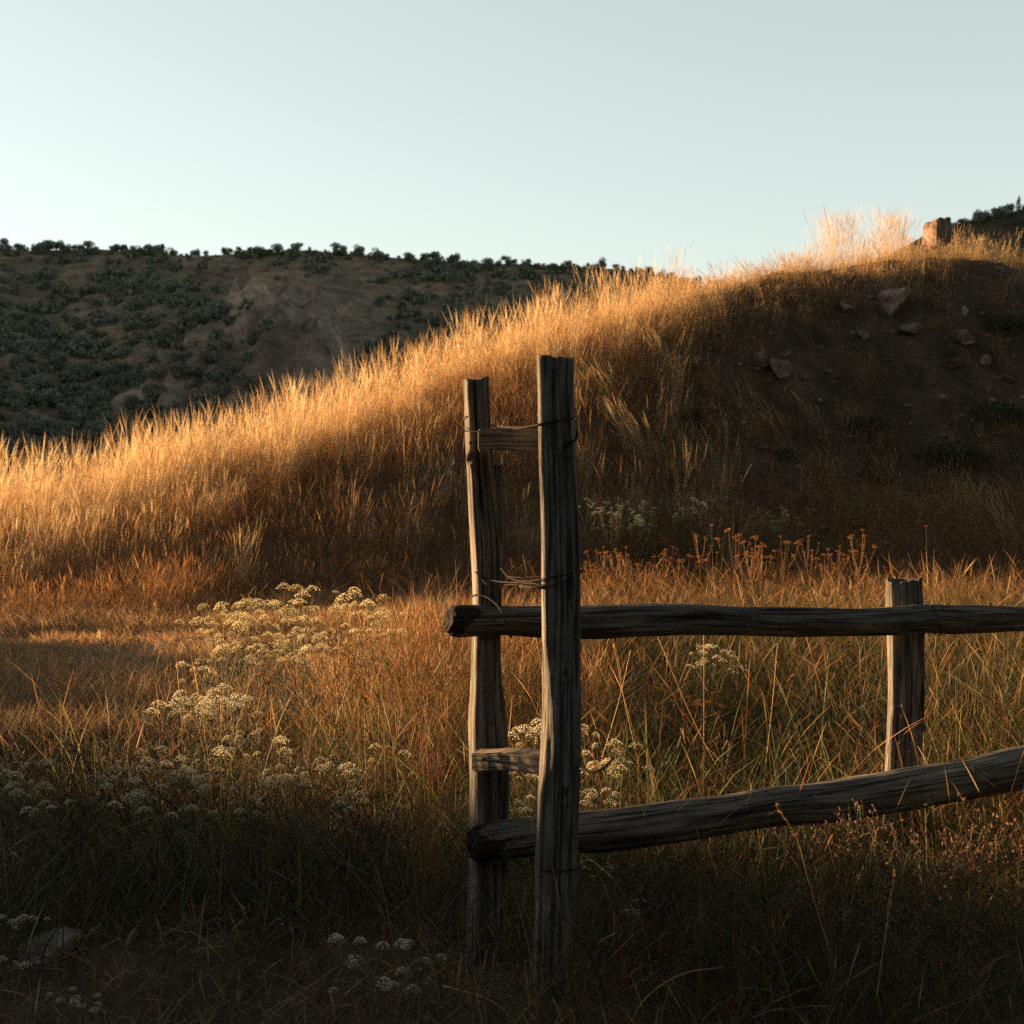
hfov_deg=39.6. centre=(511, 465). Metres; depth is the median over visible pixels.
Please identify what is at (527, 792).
flowering plant
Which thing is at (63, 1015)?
flowering plant
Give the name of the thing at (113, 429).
juniper tree
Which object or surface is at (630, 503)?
flowering plant
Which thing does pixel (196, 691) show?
flowering plant
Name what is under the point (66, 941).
stone
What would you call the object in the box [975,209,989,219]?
evergreen tree
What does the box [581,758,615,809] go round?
flowering plant
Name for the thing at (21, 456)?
juniper tree
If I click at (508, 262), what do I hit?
juniper tree
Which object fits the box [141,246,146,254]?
juniper tree
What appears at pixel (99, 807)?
flowering plant
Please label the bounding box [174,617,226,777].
flowering plant
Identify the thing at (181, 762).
flowering plant
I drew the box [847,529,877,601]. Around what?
dried umbel plant
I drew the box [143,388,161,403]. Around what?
juniper tree
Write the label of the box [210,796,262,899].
flowering plant
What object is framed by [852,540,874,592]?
dried umbel plant
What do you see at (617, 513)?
flowering plant
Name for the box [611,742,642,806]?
flowering plant
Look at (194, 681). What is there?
flowering plant
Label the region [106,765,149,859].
flowering plant
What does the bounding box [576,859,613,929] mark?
flowering plant
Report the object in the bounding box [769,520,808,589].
flowering plant
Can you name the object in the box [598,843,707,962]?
twiggy weed
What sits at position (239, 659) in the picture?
flowering plant
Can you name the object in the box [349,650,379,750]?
flowering plant
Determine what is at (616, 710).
arching stalk
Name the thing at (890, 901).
seed stalk
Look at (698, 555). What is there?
dried umbel plant
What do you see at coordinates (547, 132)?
sky
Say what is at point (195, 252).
juniper tree
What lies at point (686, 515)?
flowering plant
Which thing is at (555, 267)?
juniper tree
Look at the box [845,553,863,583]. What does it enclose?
dried umbel plant
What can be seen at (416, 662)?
meadow grass
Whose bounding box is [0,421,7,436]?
juniper tree
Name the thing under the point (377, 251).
juniper tree
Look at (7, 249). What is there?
juniper tree
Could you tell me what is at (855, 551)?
dried umbel plant
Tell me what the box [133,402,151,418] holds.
juniper tree
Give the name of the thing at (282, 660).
flowering plant
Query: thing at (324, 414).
tall dry grass
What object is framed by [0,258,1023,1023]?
ground
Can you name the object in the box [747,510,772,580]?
flowering plant
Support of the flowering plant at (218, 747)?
on the ground at (900, 382)
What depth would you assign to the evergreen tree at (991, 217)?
188.72 m
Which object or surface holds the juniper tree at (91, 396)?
on the hills at (324, 320)
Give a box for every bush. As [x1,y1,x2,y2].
[669,407,713,419]
[772,446,806,458]
[841,414,893,428]
[907,439,995,465]
[967,401,1023,420]
[978,313,1023,329]
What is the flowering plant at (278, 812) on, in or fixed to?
on the ground at (900, 382)
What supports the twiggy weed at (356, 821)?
on the ground at (900, 382)
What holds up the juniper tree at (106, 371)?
on the hills at (324, 320)
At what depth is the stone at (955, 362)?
22.95 m
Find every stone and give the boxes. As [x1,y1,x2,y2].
[15,926,82,963]
[693,356,700,368]
[753,350,768,368]
[768,358,792,377]
[780,350,789,357]
[839,301,852,311]
[856,329,868,339]
[877,287,912,316]
[899,322,924,332]
[940,356,962,368]
[954,329,975,344]
[961,305,967,315]
[980,354,990,367]
[1004,374,1014,382]
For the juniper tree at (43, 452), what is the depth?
201.88 m
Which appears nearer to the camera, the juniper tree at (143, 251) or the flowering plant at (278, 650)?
the flowering plant at (278, 650)
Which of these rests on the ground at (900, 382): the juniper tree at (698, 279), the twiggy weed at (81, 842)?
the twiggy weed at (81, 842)
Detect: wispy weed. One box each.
[782,871,918,1004]
[810,798,986,985]
[854,910,950,1013]
[873,825,990,990]
[901,793,1023,976]
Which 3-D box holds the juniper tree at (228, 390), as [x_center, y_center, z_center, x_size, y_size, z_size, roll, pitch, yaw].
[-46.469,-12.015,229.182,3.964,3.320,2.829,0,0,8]
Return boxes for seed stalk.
[418,926,441,1010]
[776,803,832,959]
[817,894,832,972]
[876,868,895,998]
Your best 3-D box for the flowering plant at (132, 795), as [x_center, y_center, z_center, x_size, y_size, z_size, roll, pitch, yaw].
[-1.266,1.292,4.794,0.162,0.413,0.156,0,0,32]
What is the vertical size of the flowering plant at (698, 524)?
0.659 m
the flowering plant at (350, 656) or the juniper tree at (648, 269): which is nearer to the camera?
the flowering plant at (350, 656)
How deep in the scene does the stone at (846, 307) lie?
23.54 m
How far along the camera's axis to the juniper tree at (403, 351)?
266.07 m
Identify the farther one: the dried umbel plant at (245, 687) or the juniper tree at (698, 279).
the juniper tree at (698, 279)
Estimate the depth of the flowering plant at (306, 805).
5.10 m
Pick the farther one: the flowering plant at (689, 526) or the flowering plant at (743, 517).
the flowering plant at (743, 517)
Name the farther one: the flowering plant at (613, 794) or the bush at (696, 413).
the bush at (696, 413)
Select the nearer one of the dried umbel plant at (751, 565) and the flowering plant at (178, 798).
the flowering plant at (178, 798)
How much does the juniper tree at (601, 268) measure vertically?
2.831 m
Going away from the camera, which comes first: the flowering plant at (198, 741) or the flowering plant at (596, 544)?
the flowering plant at (198, 741)
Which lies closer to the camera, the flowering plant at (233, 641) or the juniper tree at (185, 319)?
the flowering plant at (233, 641)
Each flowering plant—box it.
[0,765,14,867]
[0,786,32,883]
[0,848,23,942]
[0,914,30,993]
[0,955,31,1023]
[7,780,54,881]
[8,757,56,853]
[8,914,49,983]
[19,799,75,907]
[48,987,79,1023]
[69,993,101,1023]
[84,765,122,867]
[102,789,151,900]
[105,792,157,901]
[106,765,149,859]
[115,745,171,859]
[125,776,171,885]
[144,695,194,809]
[146,755,191,869]
[158,760,202,852]
[164,804,210,898]
[167,767,213,867]
[168,699,217,813]
[172,689,219,798]
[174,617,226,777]
[175,698,233,812]
[176,661,210,758]
[188,628,217,720]
[188,782,237,869]
[189,658,212,711]
[191,667,216,753]
[193,750,230,848]
[194,695,243,799]
[196,603,242,708]
[200,683,252,798]
[202,699,264,806]
[204,610,249,755]
[206,640,231,704]
[207,636,234,719]
[207,657,231,733]
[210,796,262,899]
[211,641,255,773]
[212,745,250,841]
[213,617,266,763]
[214,601,264,722]
[216,613,252,715]
[222,728,262,806]
[224,598,279,753]
[225,636,259,718]
[231,644,267,774]
[236,598,283,727]
[249,735,293,849]
[253,631,285,755]
[258,763,303,863]
[260,599,305,727]
[261,582,316,744]
[263,643,298,745]
[264,773,318,882]
[271,634,291,711]
[272,652,311,758]
[274,640,289,704]
[275,638,304,721]
[281,647,301,720]
[286,614,327,732]
[287,585,320,725]
[288,618,321,736]
[290,633,328,745]
[292,764,330,864]
[297,631,340,763]
[297,642,338,756]
[310,628,335,714]
[312,757,355,863]
[320,763,362,866]
[322,647,343,719]
[327,933,407,1023]
[329,587,373,699]
[329,590,362,715]
[333,602,373,733]
[333,790,369,878]
[336,647,368,726]
[340,622,363,714]
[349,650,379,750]
[352,594,390,705]
[355,610,408,739]
[365,616,392,729]
[367,743,411,840]
[374,939,446,1022]
[375,628,408,699]
[508,718,541,813]
[508,730,527,818]
[509,805,532,877]
[510,726,540,814]
[512,771,538,862]
[514,794,533,866]
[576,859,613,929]
[578,498,610,573]
[578,788,598,879]
[579,503,598,579]
[580,724,601,808]
[580,787,620,871]
[581,739,622,809]
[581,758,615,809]
[588,758,628,808]
[593,519,624,596]
[596,505,623,596]
[607,502,633,575]
[609,759,655,851]
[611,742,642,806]
[611,898,645,943]
[612,519,645,587]
[615,497,638,560]
[615,501,642,566]
[620,515,636,552]
[626,518,649,559]
[626,908,657,944]
[627,514,653,586]
[631,500,654,590]
[634,496,661,542]
[640,502,672,562]
[649,500,674,535]
[667,509,695,543]
[672,497,707,581]
[672,504,705,564]
[673,512,704,557]
[675,500,701,535]
[679,507,712,552]
[687,657,715,713]
[690,644,713,700]
[692,498,723,565]
[697,644,716,690]
[700,520,724,574]
[704,500,723,552]
[705,496,729,547]
[715,649,735,698]
[728,502,759,541]
[728,664,748,703]
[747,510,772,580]
[747,517,780,585]
[756,524,774,555]
[758,507,798,589]
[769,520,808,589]
[771,514,804,583]
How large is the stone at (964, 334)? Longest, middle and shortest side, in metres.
0.339 x 0.315 x 0.264 m
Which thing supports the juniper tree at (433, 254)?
on the hills at (324, 320)
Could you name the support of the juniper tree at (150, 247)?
on the hills at (324, 320)
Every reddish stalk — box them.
[409,778,423,902]
[416,763,427,908]
[419,717,430,908]
[425,711,432,908]
[430,738,435,908]
[437,752,439,908]
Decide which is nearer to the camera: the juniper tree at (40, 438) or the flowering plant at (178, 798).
the flowering plant at (178, 798)
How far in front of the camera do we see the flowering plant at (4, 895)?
4.29 m
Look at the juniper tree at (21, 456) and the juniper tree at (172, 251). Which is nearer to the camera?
the juniper tree at (21, 456)
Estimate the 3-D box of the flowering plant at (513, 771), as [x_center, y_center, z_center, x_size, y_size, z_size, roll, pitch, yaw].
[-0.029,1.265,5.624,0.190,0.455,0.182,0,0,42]
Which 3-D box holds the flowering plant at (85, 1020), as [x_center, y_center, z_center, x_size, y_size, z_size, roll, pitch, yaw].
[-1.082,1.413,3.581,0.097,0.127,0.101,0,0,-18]
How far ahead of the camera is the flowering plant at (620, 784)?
5.23 m
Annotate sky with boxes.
[0,0,1023,285]
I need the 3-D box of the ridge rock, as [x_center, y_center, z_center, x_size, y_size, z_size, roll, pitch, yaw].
[7.948,-4.331,26.595,0.467,0.645,0.384,0,0,-36]
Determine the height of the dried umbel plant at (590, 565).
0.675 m
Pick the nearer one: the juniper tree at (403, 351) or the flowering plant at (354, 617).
the flowering plant at (354, 617)
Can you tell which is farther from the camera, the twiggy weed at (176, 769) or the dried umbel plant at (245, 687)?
the dried umbel plant at (245, 687)
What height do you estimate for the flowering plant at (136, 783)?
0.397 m
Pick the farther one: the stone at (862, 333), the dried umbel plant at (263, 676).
the stone at (862, 333)
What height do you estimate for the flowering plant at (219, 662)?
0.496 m
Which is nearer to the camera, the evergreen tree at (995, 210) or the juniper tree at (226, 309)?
the evergreen tree at (995, 210)
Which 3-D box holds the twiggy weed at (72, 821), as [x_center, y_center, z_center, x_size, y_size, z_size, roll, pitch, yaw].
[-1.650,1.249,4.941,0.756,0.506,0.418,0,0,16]
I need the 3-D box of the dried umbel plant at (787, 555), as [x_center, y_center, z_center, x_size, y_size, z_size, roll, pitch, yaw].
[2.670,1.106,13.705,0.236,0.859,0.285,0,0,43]
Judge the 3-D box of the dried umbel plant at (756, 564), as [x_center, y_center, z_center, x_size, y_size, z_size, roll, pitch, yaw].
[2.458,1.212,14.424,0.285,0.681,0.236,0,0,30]
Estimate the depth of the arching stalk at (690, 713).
5.80 m
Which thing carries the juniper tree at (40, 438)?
on the hills at (324, 320)
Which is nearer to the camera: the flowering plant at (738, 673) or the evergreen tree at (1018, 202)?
the flowering plant at (738, 673)
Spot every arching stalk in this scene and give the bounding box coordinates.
[595,650,631,780]
[613,643,639,767]
[657,637,731,793]
[763,643,777,786]
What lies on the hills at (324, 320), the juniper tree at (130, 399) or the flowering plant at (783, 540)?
the juniper tree at (130, 399)
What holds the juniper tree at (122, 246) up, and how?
on the hills at (324, 320)
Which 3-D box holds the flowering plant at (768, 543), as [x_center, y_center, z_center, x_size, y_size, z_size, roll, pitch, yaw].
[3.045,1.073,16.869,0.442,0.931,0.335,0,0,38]
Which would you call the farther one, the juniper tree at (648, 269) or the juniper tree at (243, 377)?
the juniper tree at (648, 269)
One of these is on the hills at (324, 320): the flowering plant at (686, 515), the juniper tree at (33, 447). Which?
the juniper tree at (33, 447)
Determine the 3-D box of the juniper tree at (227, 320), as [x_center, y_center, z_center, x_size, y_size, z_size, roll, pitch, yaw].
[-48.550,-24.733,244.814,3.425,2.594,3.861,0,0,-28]
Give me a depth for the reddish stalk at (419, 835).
4.60 m
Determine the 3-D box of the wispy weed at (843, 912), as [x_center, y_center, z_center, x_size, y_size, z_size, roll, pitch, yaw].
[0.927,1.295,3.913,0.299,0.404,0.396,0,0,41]
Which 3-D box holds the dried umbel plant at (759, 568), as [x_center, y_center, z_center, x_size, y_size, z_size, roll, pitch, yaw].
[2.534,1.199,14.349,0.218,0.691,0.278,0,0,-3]
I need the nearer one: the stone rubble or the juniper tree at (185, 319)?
the stone rubble
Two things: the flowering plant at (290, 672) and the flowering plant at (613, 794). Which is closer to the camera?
the flowering plant at (613, 794)
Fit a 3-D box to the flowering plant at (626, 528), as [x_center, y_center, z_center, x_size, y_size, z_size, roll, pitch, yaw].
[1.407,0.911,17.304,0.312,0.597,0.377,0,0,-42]
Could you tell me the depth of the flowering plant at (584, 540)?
16.61 m
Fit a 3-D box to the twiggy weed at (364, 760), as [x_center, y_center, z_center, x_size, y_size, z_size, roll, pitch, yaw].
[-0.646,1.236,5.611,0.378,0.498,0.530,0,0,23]
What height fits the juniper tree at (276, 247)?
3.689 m
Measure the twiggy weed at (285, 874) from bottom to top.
0.611 m
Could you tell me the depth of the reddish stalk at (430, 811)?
4.60 m
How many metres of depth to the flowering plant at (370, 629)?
7.76 m
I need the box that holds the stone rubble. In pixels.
[607,257,1023,555]
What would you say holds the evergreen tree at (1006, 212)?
on the hill at (1013, 224)
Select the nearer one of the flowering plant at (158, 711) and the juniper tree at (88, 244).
the flowering plant at (158, 711)
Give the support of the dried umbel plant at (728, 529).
on the ground at (900, 382)
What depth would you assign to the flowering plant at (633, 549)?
16.59 m
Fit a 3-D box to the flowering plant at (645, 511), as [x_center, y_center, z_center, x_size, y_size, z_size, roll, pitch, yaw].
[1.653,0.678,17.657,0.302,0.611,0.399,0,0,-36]
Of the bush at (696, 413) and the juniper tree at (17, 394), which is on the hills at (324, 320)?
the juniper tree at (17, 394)
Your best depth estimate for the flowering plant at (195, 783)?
5.00 m
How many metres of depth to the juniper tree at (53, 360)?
261.91 m
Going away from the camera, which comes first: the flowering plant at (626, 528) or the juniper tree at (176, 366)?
the flowering plant at (626, 528)
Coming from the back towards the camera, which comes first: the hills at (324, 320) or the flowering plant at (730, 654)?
the hills at (324, 320)
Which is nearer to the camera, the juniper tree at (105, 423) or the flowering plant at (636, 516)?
the flowering plant at (636, 516)
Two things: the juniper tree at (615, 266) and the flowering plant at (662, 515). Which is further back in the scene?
the juniper tree at (615, 266)
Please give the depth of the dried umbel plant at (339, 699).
7.00 m
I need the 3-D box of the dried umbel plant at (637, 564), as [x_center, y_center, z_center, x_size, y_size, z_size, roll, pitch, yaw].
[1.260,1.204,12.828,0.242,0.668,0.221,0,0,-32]
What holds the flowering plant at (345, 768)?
on the ground at (900, 382)
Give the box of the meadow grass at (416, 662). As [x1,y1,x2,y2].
[0,550,1023,1023]
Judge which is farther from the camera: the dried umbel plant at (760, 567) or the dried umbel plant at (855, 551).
the dried umbel plant at (855, 551)
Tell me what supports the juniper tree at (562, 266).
on the hills at (324, 320)
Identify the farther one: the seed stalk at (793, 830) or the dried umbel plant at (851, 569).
the dried umbel plant at (851, 569)
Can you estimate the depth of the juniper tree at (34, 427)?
218.50 m
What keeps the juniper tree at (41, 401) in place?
on the hills at (324, 320)
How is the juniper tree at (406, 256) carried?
on the hills at (324, 320)
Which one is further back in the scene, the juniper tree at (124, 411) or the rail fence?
the juniper tree at (124, 411)
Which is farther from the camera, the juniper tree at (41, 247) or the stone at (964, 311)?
the juniper tree at (41, 247)
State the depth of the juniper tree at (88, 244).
330.89 m
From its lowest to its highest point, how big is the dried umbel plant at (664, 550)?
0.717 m
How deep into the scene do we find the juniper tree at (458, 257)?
335.15 m
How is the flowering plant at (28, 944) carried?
on the ground at (900, 382)
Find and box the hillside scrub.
[0,243,697,485]
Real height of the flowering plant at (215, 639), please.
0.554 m
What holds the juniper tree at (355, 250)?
on the hills at (324, 320)
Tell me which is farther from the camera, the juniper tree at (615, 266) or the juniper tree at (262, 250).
the juniper tree at (615, 266)
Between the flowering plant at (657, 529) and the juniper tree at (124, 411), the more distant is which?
the juniper tree at (124, 411)
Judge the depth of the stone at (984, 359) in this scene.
23.14 m
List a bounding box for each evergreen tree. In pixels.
[951,221,958,228]
[957,218,969,225]
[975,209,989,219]
[986,212,994,219]
[990,207,1005,217]
[998,203,1015,217]
[1015,195,1022,213]
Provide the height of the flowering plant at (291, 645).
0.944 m
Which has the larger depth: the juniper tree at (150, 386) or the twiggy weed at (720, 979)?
the juniper tree at (150, 386)
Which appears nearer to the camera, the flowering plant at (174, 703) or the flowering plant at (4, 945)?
the flowering plant at (4, 945)
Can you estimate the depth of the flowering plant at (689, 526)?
17.22 m
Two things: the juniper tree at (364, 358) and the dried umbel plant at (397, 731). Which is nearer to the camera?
the dried umbel plant at (397, 731)
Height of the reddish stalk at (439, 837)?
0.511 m
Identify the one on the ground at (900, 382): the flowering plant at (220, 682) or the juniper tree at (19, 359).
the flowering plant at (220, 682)
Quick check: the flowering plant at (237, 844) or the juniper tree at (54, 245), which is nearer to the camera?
the flowering plant at (237, 844)
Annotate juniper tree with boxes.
[0,238,8,249]
[0,245,13,256]
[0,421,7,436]
[0,437,16,458]
[0,444,12,458]
[4,450,27,465]
[5,340,19,352]
[5,388,27,401]
[8,354,26,368]
[10,363,27,376]
[10,398,25,411]
[13,243,21,250]
[15,415,27,429]
[21,389,39,404]
[21,433,39,444]
[21,439,42,453]
[25,419,45,434]
[26,435,49,448]
[27,390,47,407]
[33,242,49,254]
[36,378,52,390]
[36,447,48,456]
[40,388,61,402]
[40,435,62,449]
[42,240,52,249]
[43,418,57,428]
[44,389,64,410]
[47,355,65,370]
[49,240,64,250]
[55,403,78,420]
[55,420,75,437]
[57,430,72,441]
[59,242,71,252]
[69,363,88,374]
[72,367,92,382]
[75,361,97,378]
[76,244,84,250]
[82,390,99,409]
[83,240,95,250]
[87,422,106,430]
[90,429,108,441]
[96,417,112,428]
[96,425,110,436]
[101,364,121,378]
[106,423,124,431]
[112,420,136,435]
[113,244,120,250]
[116,407,131,420]
[119,244,128,250]
[123,394,138,410]
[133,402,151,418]
[137,413,149,428]
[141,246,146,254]
[141,383,158,395]
[142,402,161,416]
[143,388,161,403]
[146,244,161,256]
[156,409,178,427]
[168,247,178,254]
[168,360,187,379]
[169,351,188,363]
[180,314,197,326]
[185,322,195,332]
[190,248,200,255]
[190,310,211,324]
[190,365,207,379]
[199,349,220,365]
[209,367,223,382]
[212,382,232,397]
[219,300,234,314]
[221,247,227,254]
[221,314,235,327]
[221,362,238,375]
[224,248,233,254]
[233,249,242,257]
[236,371,257,392]
[240,250,251,258]
[255,247,267,258]
[270,243,282,254]
[290,242,302,250]
[329,242,340,249]
[332,247,347,256]
[353,243,363,253]
[355,353,379,370]
[356,246,365,256]
[372,247,383,255]
[373,252,386,262]
[399,347,417,359]
[403,252,410,260]
[420,252,430,259]
[427,251,441,258]
[450,253,460,260]
[481,257,493,269]
[495,259,501,264]
[501,255,511,261]
[505,260,512,265]
[532,262,541,268]
[550,263,560,270]
[560,262,566,269]
[589,264,600,272]
[596,257,605,267]
[597,265,604,273]
[612,264,618,269]
[645,266,652,273]
[656,269,664,277]
[693,275,701,284]
[951,232,963,241]
[972,211,985,223]
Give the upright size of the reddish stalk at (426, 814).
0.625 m
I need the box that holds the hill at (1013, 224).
[872,210,1023,270]
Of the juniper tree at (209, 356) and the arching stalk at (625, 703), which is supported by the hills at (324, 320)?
the juniper tree at (209, 356)
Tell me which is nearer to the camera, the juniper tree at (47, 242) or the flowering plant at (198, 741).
the flowering plant at (198, 741)
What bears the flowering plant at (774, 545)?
on the ground at (900, 382)
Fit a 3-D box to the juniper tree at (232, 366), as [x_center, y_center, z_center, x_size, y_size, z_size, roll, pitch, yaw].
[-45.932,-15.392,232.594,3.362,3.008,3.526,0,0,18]
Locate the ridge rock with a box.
[922,217,951,249]
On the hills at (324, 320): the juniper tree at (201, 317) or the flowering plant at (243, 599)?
the juniper tree at (201, 317)
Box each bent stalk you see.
[442,985,513,1021]
[629,967,722,1023]
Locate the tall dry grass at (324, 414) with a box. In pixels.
[0,202,1023,598]
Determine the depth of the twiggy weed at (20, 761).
5.57 m
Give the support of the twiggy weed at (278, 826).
on the ground at (900, 382)
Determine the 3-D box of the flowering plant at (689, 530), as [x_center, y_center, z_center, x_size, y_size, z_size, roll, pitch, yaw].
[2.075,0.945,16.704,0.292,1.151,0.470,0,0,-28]
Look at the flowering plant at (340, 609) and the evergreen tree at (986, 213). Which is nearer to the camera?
the flowering plant at (340, 609)
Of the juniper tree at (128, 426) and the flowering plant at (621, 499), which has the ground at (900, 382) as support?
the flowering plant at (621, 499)
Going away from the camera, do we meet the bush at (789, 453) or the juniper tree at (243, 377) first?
the bush at (789, 453)
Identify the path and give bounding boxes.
[0,626,344,680]
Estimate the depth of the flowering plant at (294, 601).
8.15 m
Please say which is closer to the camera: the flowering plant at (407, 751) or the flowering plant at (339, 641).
the flowering plant at (407, 751)
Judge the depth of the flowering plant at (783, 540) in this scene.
16.61 m
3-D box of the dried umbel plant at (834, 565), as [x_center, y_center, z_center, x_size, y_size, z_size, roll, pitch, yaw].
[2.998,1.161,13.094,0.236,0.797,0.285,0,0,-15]
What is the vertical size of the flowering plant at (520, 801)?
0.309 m
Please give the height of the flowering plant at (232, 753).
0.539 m
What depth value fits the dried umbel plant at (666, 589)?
12.87 m
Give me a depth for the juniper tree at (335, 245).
333.41 m
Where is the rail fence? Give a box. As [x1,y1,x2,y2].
[443,355,1023,1000]
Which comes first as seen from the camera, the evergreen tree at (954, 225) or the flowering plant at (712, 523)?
the flowering plant at (712, 523)
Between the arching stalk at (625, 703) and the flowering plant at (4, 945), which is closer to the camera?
the flowering plant at (4, 945)
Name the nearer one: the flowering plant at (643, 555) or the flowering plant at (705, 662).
the flowering plant at (705, 662)
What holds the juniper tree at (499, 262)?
on the hills at (324, 320)
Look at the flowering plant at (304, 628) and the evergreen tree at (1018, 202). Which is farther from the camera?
the evergreen tree at (1018, 202)
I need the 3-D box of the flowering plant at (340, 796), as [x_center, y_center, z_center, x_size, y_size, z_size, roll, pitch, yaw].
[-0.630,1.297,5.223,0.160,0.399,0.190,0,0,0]
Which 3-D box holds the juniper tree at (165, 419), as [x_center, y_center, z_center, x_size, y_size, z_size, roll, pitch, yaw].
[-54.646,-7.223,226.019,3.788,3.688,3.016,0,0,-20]
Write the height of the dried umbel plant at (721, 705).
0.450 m
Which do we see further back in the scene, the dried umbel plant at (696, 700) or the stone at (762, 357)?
the stone at (762, 357)
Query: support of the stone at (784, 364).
on the ground at (900, 382)
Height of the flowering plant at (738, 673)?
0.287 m
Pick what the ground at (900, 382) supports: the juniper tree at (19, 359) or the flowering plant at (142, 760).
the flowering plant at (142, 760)
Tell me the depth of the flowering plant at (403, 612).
7.13 m
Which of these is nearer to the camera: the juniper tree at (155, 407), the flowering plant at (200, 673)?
the flowering plant at (200, 673)
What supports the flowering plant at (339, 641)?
on the ground at (900, 382)
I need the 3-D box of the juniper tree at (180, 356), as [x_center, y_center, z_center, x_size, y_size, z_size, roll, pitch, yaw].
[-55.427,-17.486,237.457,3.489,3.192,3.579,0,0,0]
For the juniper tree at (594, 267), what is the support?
on the hills at (324, 320)
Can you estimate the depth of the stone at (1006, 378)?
23.01 m
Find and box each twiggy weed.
[0,719,117,838]
[0,744,137,880]
[5,711,146,859]
[35,663,195,872]
[39,749,123,893]
[48,721,222,880]
[102,727,193,817]
[115,688,251,856]
[129,742,351,930]
[191,722,276,829]
[208,769,396,903]
[218,782,311,894]
[232,757,389,921]
[237,684,348,862]
[248,787,422,913]
[296,773,436,899]
[305,715,418,832]
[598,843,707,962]
[649,881,853,1013]
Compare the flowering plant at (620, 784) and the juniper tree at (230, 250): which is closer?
the flowering plant at (620, 784)
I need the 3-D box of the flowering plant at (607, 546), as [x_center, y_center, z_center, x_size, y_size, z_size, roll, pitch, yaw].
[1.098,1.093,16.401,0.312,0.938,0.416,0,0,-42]
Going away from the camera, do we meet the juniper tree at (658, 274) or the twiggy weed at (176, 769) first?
the twiggy weed at (176, 769)
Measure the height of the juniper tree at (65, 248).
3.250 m
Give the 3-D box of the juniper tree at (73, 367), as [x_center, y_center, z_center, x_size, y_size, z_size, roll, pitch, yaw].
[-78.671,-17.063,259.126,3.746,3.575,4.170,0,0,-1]
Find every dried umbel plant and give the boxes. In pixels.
[204,678,251,780]
[233,672,280,771]
[291,710,322,795]
[304,639,349,754]
[308,649,358,750]
[313,636,358,747]
[341,631,395,741]
[341,642,387,757]
[374,697,417,780]
[580,561,595,603]
[580,562,596,601]
[585,546,606,600]
[600,551,624,594]
[602,552,622,597]
[603,546,629,604]
[612,571,633,595]
[626,562,646,586]
[636,562,662,598]
[653,553,673,598]
[657,577,677,601]
[659,546,677,602]
[661,691,702,765]
[669,555,701,591]
[682,695,722,781]
[685,691,720,759]
[694,533,712,601]
[696,552,722,599]
[715,528,751,594]
[718,575,736,604]
[734,547,764,599]
[740,535,766,606]
[743,552,770,603]
[744,551,769,599]
[752,550,774,605]
[770,549,792,589]
[770,704,794,755]
[772,535,801,600]
[792,550,820,603]
[794,535,820,599]
[818,564,839,591]
[822,548,844,596]
[835,546,858,607]
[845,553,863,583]
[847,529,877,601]
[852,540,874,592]
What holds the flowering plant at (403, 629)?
on the ground at (900, 382)
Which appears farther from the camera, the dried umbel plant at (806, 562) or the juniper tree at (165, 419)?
the juniper tree at (165, 419)
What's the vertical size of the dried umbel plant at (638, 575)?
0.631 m
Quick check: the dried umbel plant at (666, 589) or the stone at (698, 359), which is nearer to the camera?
the dried umbel plant at (666, 589)
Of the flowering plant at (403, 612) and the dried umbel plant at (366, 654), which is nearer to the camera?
the flowering plant at (403, 612)
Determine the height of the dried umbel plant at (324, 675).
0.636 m
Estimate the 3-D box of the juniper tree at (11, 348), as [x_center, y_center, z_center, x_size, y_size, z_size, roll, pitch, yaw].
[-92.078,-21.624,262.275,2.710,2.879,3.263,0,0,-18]
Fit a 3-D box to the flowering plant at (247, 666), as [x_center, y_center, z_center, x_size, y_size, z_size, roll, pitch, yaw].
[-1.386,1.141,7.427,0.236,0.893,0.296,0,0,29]
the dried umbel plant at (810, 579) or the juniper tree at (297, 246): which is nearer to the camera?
the dried umbel plant at (810, 579)
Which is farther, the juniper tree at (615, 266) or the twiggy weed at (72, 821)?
the juniper tree at (615, 266)
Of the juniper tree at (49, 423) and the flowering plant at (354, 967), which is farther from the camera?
the juniper tree at (49, 423)
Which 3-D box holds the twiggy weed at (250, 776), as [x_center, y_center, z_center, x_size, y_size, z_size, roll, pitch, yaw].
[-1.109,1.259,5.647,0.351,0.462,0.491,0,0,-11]
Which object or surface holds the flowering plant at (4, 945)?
on the ground at (900, 382)
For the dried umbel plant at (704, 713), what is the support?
on the ground at (900, 382)
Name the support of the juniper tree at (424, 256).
on the hills at (324, 320)
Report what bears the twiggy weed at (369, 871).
on the ground at (900, 382)
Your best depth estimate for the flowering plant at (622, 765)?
5.31 m
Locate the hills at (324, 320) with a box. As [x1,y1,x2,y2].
[0,249,700,499]
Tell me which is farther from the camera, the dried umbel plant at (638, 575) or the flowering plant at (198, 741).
the dried umbel plant at (638, 575)
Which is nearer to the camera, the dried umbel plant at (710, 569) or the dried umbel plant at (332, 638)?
the dried umbel plant at (332, 638)
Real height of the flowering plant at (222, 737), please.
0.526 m
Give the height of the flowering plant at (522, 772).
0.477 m
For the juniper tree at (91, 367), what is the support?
on the hills at (324, 320)
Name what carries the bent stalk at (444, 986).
on the ground at (900, 382)

